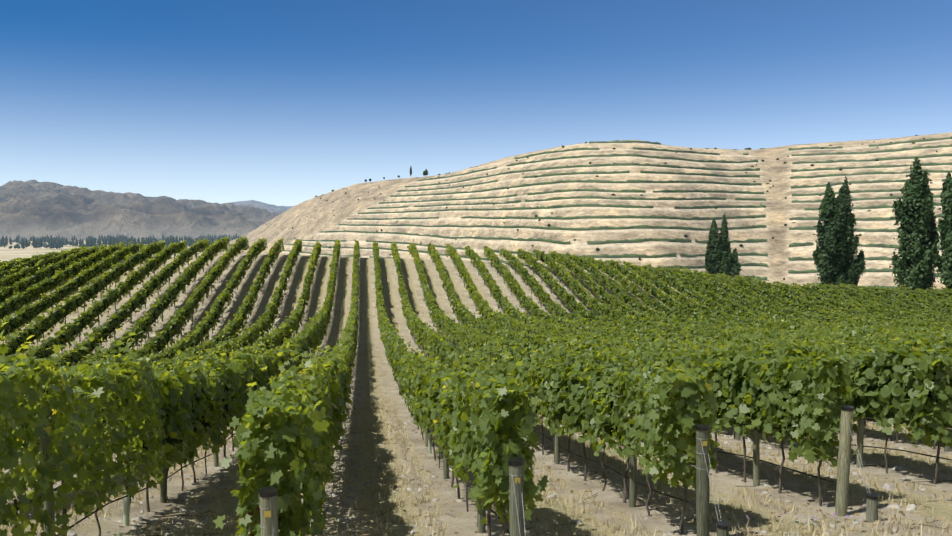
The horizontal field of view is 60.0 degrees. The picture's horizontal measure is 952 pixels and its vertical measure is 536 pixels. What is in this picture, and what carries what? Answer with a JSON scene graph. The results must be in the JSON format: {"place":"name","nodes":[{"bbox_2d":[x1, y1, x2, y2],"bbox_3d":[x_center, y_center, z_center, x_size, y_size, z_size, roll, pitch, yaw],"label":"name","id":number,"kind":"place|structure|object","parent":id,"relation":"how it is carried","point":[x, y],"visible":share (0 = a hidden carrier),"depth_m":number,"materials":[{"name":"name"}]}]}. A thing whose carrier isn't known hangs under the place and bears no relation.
{"place":"outdoors","nodes":[
{"label":"outdoors","id":0,"kind":"place"},
{"bbox_2d":[0,180,280,240],"bbox_3d":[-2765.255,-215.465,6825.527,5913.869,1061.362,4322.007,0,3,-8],"label":"mountain range","id":1,"kind":"structure","parent":0,"point":[31,208],"depth_m":5877.44,"materials":[{"name":"grey stone"}]},
{"bbox_2d":[222,200,293,212],"bbox_3d":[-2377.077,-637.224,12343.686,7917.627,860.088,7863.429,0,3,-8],"label":"mountain range","id":2,"kind":"structure","parent":0,"point":[271,208],"depth_m":12523.55,"materials":[{"name":"grey stone"}]},
{"bbox_2d":[123,405,431,525],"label":"vine grow tubes","id":3,"kind":"object","parent":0,"point":[126,513],"visible":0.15,"depth_m":11.76},
{"bbox_2d":[0,239,951,535],"bbox_3d":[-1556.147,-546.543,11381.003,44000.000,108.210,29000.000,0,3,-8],"label":"ground","id":4,"kind":"structure","parent":0,"point":[610,497],"depth_m":16.46,"materials":[{"name":"soil"}]},
{"bbox_2d":[0,233,243,249],"bbox_3d":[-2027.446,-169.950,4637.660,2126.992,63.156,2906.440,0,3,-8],"label":"valley trees","id":5,"kind":"object","parent":4,"relation":"on","point":[41,241],"visible":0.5,"depth_m":3804.70,"materials":[{"name":"green plant"}]},
{"bbox_2d":[2,412,948,535],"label":"leaf litter","id":6,"kind":"object","parent":4,"relation":"on","point":[768,488],"visible":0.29,"depth_m":13.99,"materials":[{"name":"brown plant"}]},
{"bbox_2d":[0,236,951,382],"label":"vineyard rows","id":7,"kind":"object","parent":4,"relation":"on","point":[393,342],"visible":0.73,"depth_m":78.47,"materials":[{"name":"green plant"}]},
{"bbox_2d":[0,350,951,535],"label":"dry grass tufts","id":8,"kind":"object","parent":4,"relation":"on","point":[750,504],"visible":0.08,"depth_m":13.99,"materials":[{"name":"beige plant"}]},
{"bbox_2d":[0,241,951,535],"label":"vine","id":9,"kind":"object","parent":4,"relation":"on","point":[419,373],"depth_m":16.91,"materials":[{"name":"green plant"}]},
{"bbox_2d":[0,322,951,535],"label":"vine leaves","id":10,"kind":"object","parent":9,"relation":"attached to","point":[292,413],"visible":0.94,"depth_m":9.95,"materials":[{"name":"green plant"}]},
{"bbox_2d":[4,337,951,535],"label":"drip lines","id":11,"kind":"object","parent":4,"relation":"on","point":[82,519],"depth_m":13.38,"materials":[{"name":"black plastic"}]},
{"bbox_2d":[5,253,951,535],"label":"vineyard posts","id":12,"kind":"object","parent":4,"relation":"on","point":[703,489],"depth_m":11.30,"materials":[{"name":"grey wood"}]},
{"bbox_2d":[264,420,852,517],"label":"post tags","id":13,"kind":"object","parent":12,"relation":"attached to","point":[267,513],"visible":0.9,"depth_m":8.80,"materials":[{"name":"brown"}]},
{"bbox_2d":[259,417,869,535],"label":"tie wires","id":14,"kind":"object","parent":12,"relation":"attached to","point":[695,467],"visible":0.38,"depth_m":9.87,"materials":[{"name":"grey metal"}]},
{"bbox_2d":[259,405,878,528],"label":"post caps","id":15,"kind":"object","parent":12,"relation":"on","point":[265,492],"visible":1,"depth_m":9.55,"materials":[{"name":"black plastic"}]},
{"bbox_2d":[9,411,951,535],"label":"grass tufts","id":16,"kind":"object","parent":4,"relation":"on","point":[553,495],"visible":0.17,"depth_m":14.53,"materials":[{"name":"green plant"}]},
{"bbox_2d":[19,427,951,535],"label":"prunings","id":17,"kind":"object","parent":4,"relation":"on","point":[588,498],"visible":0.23,"depth_m":13.40,"materials":[{"name":"brown plant"}]},
{"bbox_2d":[85,500,951,535],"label":"headland weeds","id":18,"kind":"object","parent":4,"relation":"on","point":[120,533],"visible":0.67,"depth_m":11.14,"materials":[{"name":"green plant"}]},
{"bbox_2d":[704,213,741,277],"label":"cypress trees","id":19,"kind":"object","parent":4,"relation":"on","point":[725,259],"depth_m":228.69,"materials":[{"name":"green plant"}]},
{"bbox_2d":[719,508,848,531],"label":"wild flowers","id":20,"kind":"object","parent":4,"relation":"on","point":[805,522],"visible":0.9,"depth_m":10.97,"materials":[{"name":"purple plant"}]},
{"bbox_2d":[812,176,865,287],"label":"cypress trees","id":21,"kind":"object","parent":4,"relation":"on","point":[830,242],"depth_m":172.28,"materials":[{"name":"green plant"}]},
{"bbox_2d":[889,157,939,290],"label":"cypress tree","id":22,"kind":"object","parent":4,"relation":"on","point":[917,203],"depth_m":144.22,"materials":[{"name":"green plant"}]},
{"bbox_2d":[932,171,951,288],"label":"cypress tree","id":23,"kind":"object","parent":4,"relation":"on","point":[943,262],"depth_m":137.15,"materials":[{"name":"green plant"}]},
{"bbox_2d":[0,0,951,205],"label":"sky","id":24,"kind":"structure","parent":0,"point":[276,102],"materials":[{"name":"blue"}]},
{"bbox_2d":[204,132,951,290],"bbox_3d":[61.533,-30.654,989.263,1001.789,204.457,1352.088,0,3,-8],"label":"terraced hill","id":25,"kind":"structure","parent":0,"point":[779,210],"depth_m":625.16,"materials":[{"name":"beige soil"}]},
{"bbox_2d":[315,147,764,196],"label":"ridge trees","id":26,"kind":"object","parent":25,"relation":"on","point":[425,172],"visible":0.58,"depth_m":1067.46,"materials":[{"name":"green plant"}]},
{"bbox_2d":[229,135,951,279],"bbox_3d":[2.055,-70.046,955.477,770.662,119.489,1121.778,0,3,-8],"label":"hill shrubs","id":27,"kind":"object","parent":25,"relation":"on","point":[685,235],"visible":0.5,"depth_m":649.31,"materials":[{"name":"green plant"}]},
{"bbox_2d":[282,137,951,291],"bbox_3d":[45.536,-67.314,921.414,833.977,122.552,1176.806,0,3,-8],"label":"hillside terraces","id":28,"kind":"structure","parent":25,"relation":"on","point":[708,206],"depth_m":614.76,"materials":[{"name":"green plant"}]}
]}

